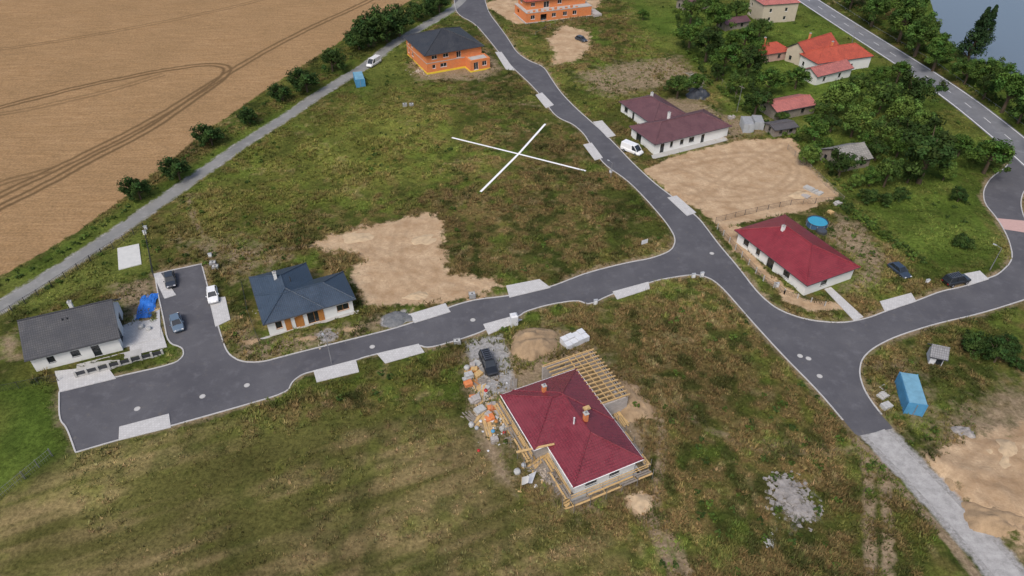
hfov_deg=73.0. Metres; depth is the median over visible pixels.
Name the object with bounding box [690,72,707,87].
deciduous tree
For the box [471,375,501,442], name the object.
building debris
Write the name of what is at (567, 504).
plank stack
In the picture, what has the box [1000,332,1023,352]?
garden shrub
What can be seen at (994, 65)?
broadleaf tree
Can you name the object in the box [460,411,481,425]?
plank stack
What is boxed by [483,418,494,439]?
plank stack
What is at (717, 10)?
deciduous tree
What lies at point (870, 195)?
garden shrub
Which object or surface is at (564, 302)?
road kerb
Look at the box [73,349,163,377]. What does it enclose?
garden wall
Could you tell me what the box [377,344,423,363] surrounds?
driveway apron
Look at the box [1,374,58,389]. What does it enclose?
fence
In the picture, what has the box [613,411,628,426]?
plank stack
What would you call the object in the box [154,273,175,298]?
driveway apron
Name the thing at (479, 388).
plank stack
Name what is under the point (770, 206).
garden fence
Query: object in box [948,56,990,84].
broadleaf tree
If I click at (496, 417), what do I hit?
building debris
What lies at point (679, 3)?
brown roof barn
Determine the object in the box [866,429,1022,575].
gravel road
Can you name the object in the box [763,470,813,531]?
rubble pile
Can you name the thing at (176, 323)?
blue grey car
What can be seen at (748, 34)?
deciduous tree
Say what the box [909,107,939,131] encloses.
deciduous tree
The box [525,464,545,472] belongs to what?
plank stack
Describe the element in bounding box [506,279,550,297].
driveway apron
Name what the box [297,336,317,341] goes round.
soil mound
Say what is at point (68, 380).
driveway apron
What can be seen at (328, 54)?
hedgerow tree
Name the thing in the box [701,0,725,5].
deciduous tree
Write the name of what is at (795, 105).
faded red roof cabin
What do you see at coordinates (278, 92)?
hedgerow tree
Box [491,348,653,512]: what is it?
red roof house under construction
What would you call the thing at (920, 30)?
broadleaf tree
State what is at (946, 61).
roadside bushes
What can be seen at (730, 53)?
deciduous tree
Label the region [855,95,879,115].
deciduous tree
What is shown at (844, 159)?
deciduous tree
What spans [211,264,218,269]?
water tank cage
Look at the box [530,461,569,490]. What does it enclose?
building debris
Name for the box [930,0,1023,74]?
lake water
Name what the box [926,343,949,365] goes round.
garden hut
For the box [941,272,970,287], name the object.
black van
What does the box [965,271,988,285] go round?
driveway apron
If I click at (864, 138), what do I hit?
deciduous tree
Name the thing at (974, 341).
garden shrub
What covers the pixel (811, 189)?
paving slab stack
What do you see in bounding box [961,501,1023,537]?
soil mound
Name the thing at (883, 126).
deciduous tree
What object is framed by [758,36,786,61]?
red roof cottage
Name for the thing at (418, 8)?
hedgerow tree
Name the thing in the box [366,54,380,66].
white van
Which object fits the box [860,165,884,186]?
deciduous tree
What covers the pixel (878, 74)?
deciduous tree
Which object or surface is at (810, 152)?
deciduous tree
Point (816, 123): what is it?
deciduous tree
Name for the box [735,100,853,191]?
garden bushes
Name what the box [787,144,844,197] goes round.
orchard fence
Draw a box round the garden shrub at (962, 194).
[950,185,969,201]
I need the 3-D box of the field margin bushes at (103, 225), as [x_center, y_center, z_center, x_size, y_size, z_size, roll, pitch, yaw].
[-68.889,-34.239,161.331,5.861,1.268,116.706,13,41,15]
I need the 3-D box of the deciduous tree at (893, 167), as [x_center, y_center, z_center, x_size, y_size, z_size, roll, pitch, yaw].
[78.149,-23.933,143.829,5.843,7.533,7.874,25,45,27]
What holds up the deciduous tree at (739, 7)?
on the ground at (100, 100)
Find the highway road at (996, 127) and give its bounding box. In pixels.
[799,0,1023,165]
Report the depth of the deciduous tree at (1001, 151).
146.18 m
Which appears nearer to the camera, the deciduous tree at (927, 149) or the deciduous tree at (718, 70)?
the deciduous tree at (927, 149)
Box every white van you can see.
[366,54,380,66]
[620,139,643,155]
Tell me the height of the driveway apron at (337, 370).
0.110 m
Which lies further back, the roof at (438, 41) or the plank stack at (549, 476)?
the roof at (438, 41)
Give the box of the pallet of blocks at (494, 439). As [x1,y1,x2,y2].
[490,435,498,443]
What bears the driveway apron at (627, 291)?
on the ground at (100, 100)
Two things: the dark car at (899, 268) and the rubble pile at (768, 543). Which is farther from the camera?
the dark car at (899, 268)
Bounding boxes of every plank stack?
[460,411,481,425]
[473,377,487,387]
[473,384,485,405]
[473,402,488,426]
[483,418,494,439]
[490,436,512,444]
[509,377,516,390]
[512,427,531,452]
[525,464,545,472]
[527,453,549,468]
[538,469,565,491]
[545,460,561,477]
[563,499,581,508]
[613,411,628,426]
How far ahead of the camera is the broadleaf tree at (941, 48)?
191.26 m
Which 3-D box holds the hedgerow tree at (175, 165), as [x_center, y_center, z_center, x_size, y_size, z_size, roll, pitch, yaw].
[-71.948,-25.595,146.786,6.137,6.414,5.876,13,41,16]
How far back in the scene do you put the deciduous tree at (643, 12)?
228.23 m
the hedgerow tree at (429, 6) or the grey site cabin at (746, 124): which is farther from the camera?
the hedgerow tree at (429, 6)
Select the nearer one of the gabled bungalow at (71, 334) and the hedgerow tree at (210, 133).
the gabled bungalow at (71, 334)
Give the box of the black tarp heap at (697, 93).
[686,88,709,99]
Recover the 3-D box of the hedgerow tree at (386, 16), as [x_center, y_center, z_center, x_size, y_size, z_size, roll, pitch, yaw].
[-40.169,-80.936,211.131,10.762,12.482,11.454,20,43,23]
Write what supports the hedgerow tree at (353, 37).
on the ground at (100, 100)
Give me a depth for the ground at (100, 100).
122.10 m
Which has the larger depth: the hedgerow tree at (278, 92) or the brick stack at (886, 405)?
the hedgerow tree at (278, 92)
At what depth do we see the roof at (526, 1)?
226.34 m
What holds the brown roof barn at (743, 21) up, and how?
on the ground at (100, 100)
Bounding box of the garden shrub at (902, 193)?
[893,186,911,202]
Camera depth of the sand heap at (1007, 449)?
91.43 m
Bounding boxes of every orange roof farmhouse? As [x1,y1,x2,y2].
[785,32,839,64]
[799,40,873,69]
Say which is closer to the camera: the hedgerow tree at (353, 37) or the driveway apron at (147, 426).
the driveway apron at (147, 426)
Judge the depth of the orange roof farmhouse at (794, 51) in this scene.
198.83 m
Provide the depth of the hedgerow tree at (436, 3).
233.02 m
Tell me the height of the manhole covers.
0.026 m
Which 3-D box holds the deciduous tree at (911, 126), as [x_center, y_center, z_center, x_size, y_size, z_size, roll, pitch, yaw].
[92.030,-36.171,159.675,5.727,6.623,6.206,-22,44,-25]
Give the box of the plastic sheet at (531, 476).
[527,471,535,482]
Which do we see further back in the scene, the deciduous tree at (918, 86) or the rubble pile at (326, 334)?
the deciduous tree at (918, 86)
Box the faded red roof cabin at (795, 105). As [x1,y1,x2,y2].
[759,94,815,119]
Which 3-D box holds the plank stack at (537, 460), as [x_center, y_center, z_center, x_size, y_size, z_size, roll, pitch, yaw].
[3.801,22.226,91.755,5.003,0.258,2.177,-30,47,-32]
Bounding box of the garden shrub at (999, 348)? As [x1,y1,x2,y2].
[982,334,1018,362]
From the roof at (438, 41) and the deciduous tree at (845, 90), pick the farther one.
the roof at (438, 41)
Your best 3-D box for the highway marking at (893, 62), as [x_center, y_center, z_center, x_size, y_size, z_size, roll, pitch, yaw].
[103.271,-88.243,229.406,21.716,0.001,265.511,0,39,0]
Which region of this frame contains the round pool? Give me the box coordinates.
[806,215,828,229]
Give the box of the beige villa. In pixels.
[747,0,800,22]
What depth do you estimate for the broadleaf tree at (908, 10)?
205.51 m
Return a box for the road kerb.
[58,0,1023,452]
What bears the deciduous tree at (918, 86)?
on the ground at (100, 100)
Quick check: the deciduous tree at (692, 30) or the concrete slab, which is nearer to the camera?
the concrete slab
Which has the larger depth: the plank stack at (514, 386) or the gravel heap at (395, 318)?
the gravel heap at (395, 318)
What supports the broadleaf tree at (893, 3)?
on the ground at (100, 100)
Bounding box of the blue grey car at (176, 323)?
[169,312,184,332]
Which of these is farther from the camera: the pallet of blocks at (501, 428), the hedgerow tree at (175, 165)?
the hedgerow tree at (175, 165)
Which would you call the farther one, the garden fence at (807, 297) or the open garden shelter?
the open garden shelter
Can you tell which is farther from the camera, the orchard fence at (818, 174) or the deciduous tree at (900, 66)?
the deciduous tree at (900, 66)
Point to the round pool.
(814, 222)
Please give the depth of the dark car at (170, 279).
119.72 m
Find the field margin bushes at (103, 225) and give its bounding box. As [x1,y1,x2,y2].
[5,56,352,280]
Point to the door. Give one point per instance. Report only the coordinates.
(514, 320)
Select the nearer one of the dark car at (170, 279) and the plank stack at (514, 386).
the plank stack at (514, 386)
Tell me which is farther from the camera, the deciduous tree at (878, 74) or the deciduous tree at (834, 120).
the deciduous tree at (878, 74)
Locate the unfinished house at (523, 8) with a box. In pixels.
[514,0,591,23]
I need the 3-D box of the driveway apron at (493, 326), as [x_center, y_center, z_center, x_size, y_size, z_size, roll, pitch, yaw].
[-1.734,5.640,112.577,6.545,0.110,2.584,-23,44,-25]
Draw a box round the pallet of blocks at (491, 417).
[485,413,494,421]
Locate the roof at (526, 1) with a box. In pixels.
[523,0,545,2]
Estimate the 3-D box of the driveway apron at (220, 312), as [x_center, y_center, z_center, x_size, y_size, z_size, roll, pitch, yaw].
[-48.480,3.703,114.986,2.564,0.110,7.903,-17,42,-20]
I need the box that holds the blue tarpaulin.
[135,293,157,319]
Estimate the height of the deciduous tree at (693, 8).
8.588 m
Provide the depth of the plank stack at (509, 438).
93.88 m
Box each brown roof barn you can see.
[675,0,707,10]
[718,15,750,30]
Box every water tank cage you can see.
[208,260,216,265]
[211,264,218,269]
[453,337,460,344]
[468,291,475,299]
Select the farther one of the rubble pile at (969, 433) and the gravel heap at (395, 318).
the gravel heap at (395, 318)
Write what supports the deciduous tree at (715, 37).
on the ground at (100, 100)
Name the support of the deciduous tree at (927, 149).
on the ground at (100, 100)
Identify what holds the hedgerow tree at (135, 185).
on the ground at (100, 100)
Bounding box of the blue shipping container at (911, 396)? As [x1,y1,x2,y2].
[894,372,927,416]
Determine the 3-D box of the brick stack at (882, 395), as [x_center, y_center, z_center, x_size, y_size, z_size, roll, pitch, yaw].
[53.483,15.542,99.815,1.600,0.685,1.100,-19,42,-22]
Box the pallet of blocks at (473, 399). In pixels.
[468,394,480,404]
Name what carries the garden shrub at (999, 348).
on the ground at (100, 100)
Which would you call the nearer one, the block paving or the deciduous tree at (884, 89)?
the block paving
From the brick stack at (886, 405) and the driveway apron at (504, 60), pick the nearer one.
the brick stack at (886, 405)
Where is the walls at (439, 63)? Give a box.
[406,40,480,74]
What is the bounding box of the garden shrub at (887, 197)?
[874,192,894,207]
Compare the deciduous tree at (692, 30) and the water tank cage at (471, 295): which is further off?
the deciduous tree at (692, 30)
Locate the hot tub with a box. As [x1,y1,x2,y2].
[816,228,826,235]
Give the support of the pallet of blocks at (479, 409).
on the ground at (100, 100)
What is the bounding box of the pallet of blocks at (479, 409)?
[473,404,486,414]
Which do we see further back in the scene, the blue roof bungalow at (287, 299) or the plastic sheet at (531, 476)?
the blue roof bungalow at (287, 299)
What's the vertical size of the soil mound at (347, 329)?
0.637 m
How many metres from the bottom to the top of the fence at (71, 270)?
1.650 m
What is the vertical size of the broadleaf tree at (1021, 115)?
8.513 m
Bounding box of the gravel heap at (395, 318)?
[383,311,412,326]
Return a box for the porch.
[465,53,490,71]
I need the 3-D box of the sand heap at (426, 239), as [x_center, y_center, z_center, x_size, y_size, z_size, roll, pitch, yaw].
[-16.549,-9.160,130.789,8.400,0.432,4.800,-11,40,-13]
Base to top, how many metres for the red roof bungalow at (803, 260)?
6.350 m
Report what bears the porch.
on the ground at (100, 100)
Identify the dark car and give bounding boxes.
[163,270,176,288]
[575,35,587,42]
[887,261,911,278]
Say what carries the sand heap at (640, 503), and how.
on the ground at (100, 100)
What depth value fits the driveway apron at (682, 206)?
140.30 m
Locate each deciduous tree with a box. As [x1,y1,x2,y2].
[637,8,649,19]
[663,75,694,98]
[671,18,709,49]
[676,0,708,23]
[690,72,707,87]
[692,25,725,61]
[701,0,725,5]
[705,3,736,28]
[708,42,741,75]
[710,63,728,80]
[723,29,740,43]
[724,0,751,16]
[725,70,756,93]
[727,24,760,48]
[736,44,768,75]
[743,80,774,114]
[745,36,769,55]
[751,18,774,36]
[754,66,787,92]
[774,111,791,119]
[783,66,812,88]
[796,114,830,147]
[798,144,822,164]
[809,97,837,117]
[818,78,862,113]
[820,137,833,147]
[823,109,841,132]
[824,146,866,177]
[841,104,875,137]
[847,72,874,91]
[847,173,865,186]
[849,131,874,145]
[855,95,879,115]
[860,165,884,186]
[862,115,908,140]
[864,79,904,113]
[865,66,892,88]
[866,135,889,160]
[874,157,904,186]
[883,130,911,157]
[885,60,911,83]
[885,95,923,122]
[899,68,949,103]
[900,115,959,183]
[900,117,930,140]
[901,162,928,183]
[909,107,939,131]
[922,126,944,136]
[934,161,958,180]
[952,133,975,156]
[961,137,1015,173]
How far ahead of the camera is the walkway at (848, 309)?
116.06 m
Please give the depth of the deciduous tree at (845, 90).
167.40 m
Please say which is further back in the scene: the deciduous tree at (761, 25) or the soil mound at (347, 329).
the deciduous tree at (761, 25)
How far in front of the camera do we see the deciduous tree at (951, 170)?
145.64 m
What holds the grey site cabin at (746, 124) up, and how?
on the ground at (100, 100)
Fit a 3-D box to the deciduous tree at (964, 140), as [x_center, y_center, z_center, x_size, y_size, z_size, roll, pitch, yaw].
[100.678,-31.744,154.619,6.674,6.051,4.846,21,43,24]
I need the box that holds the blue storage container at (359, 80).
[353,71,365,87]
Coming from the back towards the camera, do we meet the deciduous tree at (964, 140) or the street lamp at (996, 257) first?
the deciduous tree at (964, 140)
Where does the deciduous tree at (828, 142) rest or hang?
on the ground at (100, 100)
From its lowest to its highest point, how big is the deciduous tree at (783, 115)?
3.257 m
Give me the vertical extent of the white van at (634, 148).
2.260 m
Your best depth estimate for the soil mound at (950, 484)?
88.24 m
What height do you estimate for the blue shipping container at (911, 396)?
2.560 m
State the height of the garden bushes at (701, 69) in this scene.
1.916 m
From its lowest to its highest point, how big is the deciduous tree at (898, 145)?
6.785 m
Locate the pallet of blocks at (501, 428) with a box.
[499,423,509,431]
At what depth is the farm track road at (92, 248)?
147.00 m
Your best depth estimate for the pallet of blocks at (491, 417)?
96.35 m
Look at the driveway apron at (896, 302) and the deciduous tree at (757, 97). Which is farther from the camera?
the deciduous tree at (757, 97)
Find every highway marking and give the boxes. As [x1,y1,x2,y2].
[798,0,1023,164]
[819,0,1023,137]
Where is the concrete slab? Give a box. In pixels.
[117,244,141,269]
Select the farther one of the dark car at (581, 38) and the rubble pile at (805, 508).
the dark car at (581, 38)
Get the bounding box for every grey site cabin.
[739,116,754,132]
[751,115,764,129]
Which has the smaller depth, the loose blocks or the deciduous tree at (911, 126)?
the deciduous tree at (911, 126)
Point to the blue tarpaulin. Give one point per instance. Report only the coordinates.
(149, 302)
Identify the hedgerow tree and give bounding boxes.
[116,176,151,200]
[156,155,190,181]
[189,121,224,146]
[236,105,257,123]
[266,82,291,101]
[285,65,319,92]
[320,46,346,71]
[343,20,376,49]
[350,12,392,46]
[361,3,402,41]
[381,3,414,36]
[406,2,430,20]
[420,0,436,14]
[422,0,450,12]
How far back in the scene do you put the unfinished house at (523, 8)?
229.74 m
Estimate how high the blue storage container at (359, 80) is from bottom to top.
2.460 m
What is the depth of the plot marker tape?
156.96 m
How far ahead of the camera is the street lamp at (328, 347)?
103.52 m
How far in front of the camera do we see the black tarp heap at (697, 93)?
181.42 m
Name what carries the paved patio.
on the ground at (100, 100)
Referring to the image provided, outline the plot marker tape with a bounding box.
[452,124,585,191]
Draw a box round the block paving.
[996,218,1023,231]
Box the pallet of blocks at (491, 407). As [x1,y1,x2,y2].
[487,404,495,410]
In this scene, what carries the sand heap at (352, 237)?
on the ground at (100, 100)
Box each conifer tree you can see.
[955,6,990,60]
[977,4,998,45]
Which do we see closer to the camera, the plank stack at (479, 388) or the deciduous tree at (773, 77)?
the plank stack at (479, 388)
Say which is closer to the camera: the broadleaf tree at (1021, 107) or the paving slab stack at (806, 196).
the paving slab stack at (806, 196)
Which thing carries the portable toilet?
on the ground at (100, 100)
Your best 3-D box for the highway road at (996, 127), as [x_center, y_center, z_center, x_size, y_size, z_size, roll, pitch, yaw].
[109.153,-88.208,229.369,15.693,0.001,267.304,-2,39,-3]
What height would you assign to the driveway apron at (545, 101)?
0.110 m
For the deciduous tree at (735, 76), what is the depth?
180.20 m
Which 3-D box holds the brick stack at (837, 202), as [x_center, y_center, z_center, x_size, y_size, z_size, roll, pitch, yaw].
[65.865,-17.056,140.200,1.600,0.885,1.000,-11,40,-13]
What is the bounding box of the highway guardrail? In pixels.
[832,0,1021,122]
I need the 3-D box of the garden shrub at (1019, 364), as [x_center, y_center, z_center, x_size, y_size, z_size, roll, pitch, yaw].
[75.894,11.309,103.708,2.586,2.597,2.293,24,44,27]
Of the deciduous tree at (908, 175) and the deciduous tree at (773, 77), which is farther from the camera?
the deciduous tree at (773, 77)
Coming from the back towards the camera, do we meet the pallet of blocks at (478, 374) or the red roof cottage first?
the red roof cottage
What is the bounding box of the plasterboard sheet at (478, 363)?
[473,359,480,366]
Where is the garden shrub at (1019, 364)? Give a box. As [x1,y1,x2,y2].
[1009,356,1023,371]
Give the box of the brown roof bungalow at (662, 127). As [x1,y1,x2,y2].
[619,91,731,158]
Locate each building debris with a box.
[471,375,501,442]
[482,382,507,451]
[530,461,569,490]
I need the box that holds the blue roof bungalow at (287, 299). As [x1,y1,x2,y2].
[249,262,358,338]
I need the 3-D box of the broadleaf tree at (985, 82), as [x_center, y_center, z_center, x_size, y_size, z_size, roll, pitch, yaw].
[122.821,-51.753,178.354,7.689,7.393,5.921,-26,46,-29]
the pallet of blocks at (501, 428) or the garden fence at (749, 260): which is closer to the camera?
the pallet of blocks at (501, 428)
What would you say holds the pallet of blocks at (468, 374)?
on the ground at (100, 100)
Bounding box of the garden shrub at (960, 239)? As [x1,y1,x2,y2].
[952,233,976,248]
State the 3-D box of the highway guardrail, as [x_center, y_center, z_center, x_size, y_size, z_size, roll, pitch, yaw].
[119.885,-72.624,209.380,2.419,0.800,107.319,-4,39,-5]
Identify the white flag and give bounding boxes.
[520,476,528,492]
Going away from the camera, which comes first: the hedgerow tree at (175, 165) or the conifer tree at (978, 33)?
the hedgerow tree at (175, 165)
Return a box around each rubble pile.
[317,329,338,343]
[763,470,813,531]
[764,532,774,547]
[776,489,823,522]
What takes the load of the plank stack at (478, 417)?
on the ground at (100, 100)
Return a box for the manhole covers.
[134,252,822,410]
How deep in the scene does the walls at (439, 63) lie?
195.17 m
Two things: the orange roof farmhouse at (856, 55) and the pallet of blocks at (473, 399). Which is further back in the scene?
the orange roof farmhouse at (856, 55)
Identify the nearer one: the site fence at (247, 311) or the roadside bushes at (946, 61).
the site fence at (247, 311)
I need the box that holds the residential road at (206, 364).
[60,0,1023,450]
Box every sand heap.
[342,231,373,243]
[402,291,428,299]
[411,234,436,244]
[626,493,652,513]
[788,191,811,198]
[986,439,1023,468]
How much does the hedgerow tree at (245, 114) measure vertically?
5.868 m
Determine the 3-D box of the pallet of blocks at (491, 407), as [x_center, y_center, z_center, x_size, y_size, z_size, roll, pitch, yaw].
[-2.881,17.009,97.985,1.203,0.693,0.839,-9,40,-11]
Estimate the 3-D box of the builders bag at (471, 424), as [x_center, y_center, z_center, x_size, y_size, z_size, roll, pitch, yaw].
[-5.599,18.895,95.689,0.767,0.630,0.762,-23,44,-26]
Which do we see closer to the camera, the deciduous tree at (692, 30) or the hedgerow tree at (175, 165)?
the hedgerow tree at (175, 165)
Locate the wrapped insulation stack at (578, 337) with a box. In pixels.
[560,328,589,349]
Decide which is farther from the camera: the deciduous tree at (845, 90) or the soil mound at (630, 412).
the deciduous tree at (845, 90)
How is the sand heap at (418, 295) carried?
on the ground at (100, 100)
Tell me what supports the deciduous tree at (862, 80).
on the ground at (100, 100)
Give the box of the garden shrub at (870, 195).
[857,188,879,204]
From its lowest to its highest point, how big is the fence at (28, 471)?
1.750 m
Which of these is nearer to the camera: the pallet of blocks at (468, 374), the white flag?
the white flag
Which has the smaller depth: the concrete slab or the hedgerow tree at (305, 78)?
the concrete slab
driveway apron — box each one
[55,366,115,391]
[119,414,170,440]
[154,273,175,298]
[210,297,229,326]
[313,359,358,381]
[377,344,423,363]
[408,303,449,322]
[483,317,521,334]
[495,52,513,69]
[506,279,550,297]
[536,93,553,107]
[583,143,602,159]
[593,120,615,137]
[613,282,649,299]
[667,195,695,215]
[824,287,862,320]
[880,293,915,311]
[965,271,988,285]
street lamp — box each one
[321,332,331,362]
[990,243,1001,269]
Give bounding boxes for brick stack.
[728,115,735,119]
[833,200,842,205]
[876,391,889,399]
[880,401,893,410]
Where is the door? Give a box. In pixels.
[512,318,516,326]
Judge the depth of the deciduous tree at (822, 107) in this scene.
167.61 m
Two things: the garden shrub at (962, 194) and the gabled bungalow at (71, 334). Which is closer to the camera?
the gabled bungalow at (71, 334)
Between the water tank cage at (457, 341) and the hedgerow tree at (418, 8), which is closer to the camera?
the water tank cage at (457, 341)
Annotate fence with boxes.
[0,448,52,494]
[1,223,143,315]
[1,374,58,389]
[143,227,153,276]
[241,282,259,343]
[715,197,834,221]
[717,223,785,293]
[786,291,825,305]
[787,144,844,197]
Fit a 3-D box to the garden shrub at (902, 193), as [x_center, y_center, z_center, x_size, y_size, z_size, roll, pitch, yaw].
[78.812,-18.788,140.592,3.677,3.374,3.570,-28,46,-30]
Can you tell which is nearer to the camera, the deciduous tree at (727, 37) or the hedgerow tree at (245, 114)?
the hedgerow tree at (245, 114)
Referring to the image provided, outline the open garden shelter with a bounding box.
[764,119,798,136]
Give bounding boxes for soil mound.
[243,338,260,344]
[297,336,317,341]
[342,325,360,331]
[511,327,557,360]
[612,381,654,422]
[945,478,955,490]
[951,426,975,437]
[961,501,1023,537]
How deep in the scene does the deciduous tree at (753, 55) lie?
184.83 m
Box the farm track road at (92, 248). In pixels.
[0,0,465,311]
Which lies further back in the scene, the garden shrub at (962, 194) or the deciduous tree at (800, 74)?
the deciduous tree at (800, 74)
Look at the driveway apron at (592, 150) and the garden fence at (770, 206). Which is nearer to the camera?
the garden fence at (770, 206)
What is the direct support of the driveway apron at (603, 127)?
on the ground at (100, 100)
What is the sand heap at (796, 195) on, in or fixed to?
on the ground at (100, 100)
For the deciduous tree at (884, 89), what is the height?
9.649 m
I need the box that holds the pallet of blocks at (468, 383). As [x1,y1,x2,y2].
[463,379,472,387]
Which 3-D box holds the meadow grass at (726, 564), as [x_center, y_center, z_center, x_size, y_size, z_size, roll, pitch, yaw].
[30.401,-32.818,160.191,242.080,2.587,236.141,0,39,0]
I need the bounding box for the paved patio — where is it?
[130,326,166,352]
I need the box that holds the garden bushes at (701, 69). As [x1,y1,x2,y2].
[672,9,739,102]
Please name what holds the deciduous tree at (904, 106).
on the ground at (100, 100)
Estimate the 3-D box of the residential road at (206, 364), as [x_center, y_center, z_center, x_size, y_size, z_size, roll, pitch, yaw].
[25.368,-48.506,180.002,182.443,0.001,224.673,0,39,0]
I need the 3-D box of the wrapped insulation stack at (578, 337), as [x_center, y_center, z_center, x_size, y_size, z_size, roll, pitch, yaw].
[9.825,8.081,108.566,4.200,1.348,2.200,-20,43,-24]
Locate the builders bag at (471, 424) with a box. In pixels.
[468,421,474,427]
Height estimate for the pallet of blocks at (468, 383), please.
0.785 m
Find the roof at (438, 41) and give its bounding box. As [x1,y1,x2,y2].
[402,27,484,56]
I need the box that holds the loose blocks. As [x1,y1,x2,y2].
[527,5,601,16]
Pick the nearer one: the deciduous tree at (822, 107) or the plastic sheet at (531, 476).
the plastic sheet at (531, 476)
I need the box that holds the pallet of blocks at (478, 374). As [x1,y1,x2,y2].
[473,370,483,378]
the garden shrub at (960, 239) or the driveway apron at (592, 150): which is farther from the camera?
the driveway apron at (592, 150)
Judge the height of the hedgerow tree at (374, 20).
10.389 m
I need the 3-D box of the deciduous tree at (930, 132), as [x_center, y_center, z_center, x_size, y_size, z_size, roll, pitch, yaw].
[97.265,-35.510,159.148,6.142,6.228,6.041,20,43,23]
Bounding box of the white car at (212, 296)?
[206,285,219,303]
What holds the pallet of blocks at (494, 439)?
on the ground at (100, 100)
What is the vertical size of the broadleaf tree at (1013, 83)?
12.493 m
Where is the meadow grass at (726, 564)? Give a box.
[0,0,1023,575]
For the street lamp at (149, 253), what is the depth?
125.74 m
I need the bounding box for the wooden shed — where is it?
[820,142,873,171]
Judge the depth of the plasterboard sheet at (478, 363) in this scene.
105.25 m
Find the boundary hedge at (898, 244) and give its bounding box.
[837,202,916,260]
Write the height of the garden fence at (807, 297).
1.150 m
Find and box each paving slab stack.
[801,193,810,198]
[803,185,823,195]
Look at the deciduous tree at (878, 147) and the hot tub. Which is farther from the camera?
the deciduous tree at (878, 147)
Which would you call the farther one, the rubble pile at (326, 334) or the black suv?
the rubble pile at (326, 334)
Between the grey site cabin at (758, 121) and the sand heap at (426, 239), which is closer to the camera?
the sand heap at (426, 239)
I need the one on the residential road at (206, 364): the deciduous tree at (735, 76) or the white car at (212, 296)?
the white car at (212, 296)
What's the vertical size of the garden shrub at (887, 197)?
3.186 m
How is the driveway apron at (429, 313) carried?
on the ground at (100, 100)
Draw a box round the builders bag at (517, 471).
[514,468,520,474]
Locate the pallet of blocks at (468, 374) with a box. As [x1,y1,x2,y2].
[464,370,473,378]
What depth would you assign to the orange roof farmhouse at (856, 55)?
194.02 m
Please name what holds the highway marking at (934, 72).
on the highway road at (996, 127)
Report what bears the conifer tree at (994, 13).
on the ground at (100, 100)
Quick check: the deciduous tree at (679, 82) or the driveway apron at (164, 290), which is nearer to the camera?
the driveway apron at (164, 290)
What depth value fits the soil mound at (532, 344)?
106.90 m
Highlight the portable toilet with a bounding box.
[510,312,517,327]
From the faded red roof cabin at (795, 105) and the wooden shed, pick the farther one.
the faded red roof cabin at (795, 105)
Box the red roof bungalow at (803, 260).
[734,214,860,294]
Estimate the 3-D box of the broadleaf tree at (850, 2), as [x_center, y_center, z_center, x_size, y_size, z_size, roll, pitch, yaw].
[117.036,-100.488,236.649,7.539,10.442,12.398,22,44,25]
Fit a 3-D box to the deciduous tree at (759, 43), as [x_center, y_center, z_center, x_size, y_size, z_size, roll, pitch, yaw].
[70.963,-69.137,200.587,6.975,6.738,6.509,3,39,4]
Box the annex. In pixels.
[802,59,853,84]
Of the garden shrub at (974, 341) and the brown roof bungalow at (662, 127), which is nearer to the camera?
the garden shrub at (974, 341)
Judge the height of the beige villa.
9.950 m
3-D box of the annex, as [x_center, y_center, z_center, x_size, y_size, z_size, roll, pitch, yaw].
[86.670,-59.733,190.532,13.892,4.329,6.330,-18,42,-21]
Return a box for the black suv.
[478,348,498,376]
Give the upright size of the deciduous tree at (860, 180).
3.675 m
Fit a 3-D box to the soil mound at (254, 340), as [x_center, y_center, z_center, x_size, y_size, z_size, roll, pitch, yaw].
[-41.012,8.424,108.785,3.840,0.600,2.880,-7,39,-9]
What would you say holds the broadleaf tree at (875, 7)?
on the ground at (100, 100)
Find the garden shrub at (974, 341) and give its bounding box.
[960,329,992,358]
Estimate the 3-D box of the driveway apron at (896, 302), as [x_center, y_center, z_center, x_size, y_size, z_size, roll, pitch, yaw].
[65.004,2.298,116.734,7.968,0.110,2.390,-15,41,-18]
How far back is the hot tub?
132.00 m
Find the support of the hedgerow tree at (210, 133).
on the ground at (100, 100)
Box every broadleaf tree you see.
[845,0,852,8]
[862,0,891,26]
[886,0,929,41]
[889,0,930,19]
[905,12,941,56]
[924,32,956,71]
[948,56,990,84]
[975,56,1011,80]
[977,73,1000,99]
[985,62,1023,112]
[1006,94,1023,123]
[1010,87,1023,117]
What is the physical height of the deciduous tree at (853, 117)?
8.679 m
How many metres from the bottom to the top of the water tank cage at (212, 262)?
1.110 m
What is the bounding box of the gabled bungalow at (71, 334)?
[17,298,160,371]
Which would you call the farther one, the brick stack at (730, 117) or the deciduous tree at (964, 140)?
the brick stack at (730, 117)
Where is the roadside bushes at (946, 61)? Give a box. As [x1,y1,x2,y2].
[843,0,1023,121]
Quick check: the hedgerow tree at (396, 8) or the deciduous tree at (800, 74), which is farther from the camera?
the hedgerow tree at (396, 8)
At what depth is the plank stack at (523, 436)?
93.74 m
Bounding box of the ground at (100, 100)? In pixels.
[0,0,1023,575]

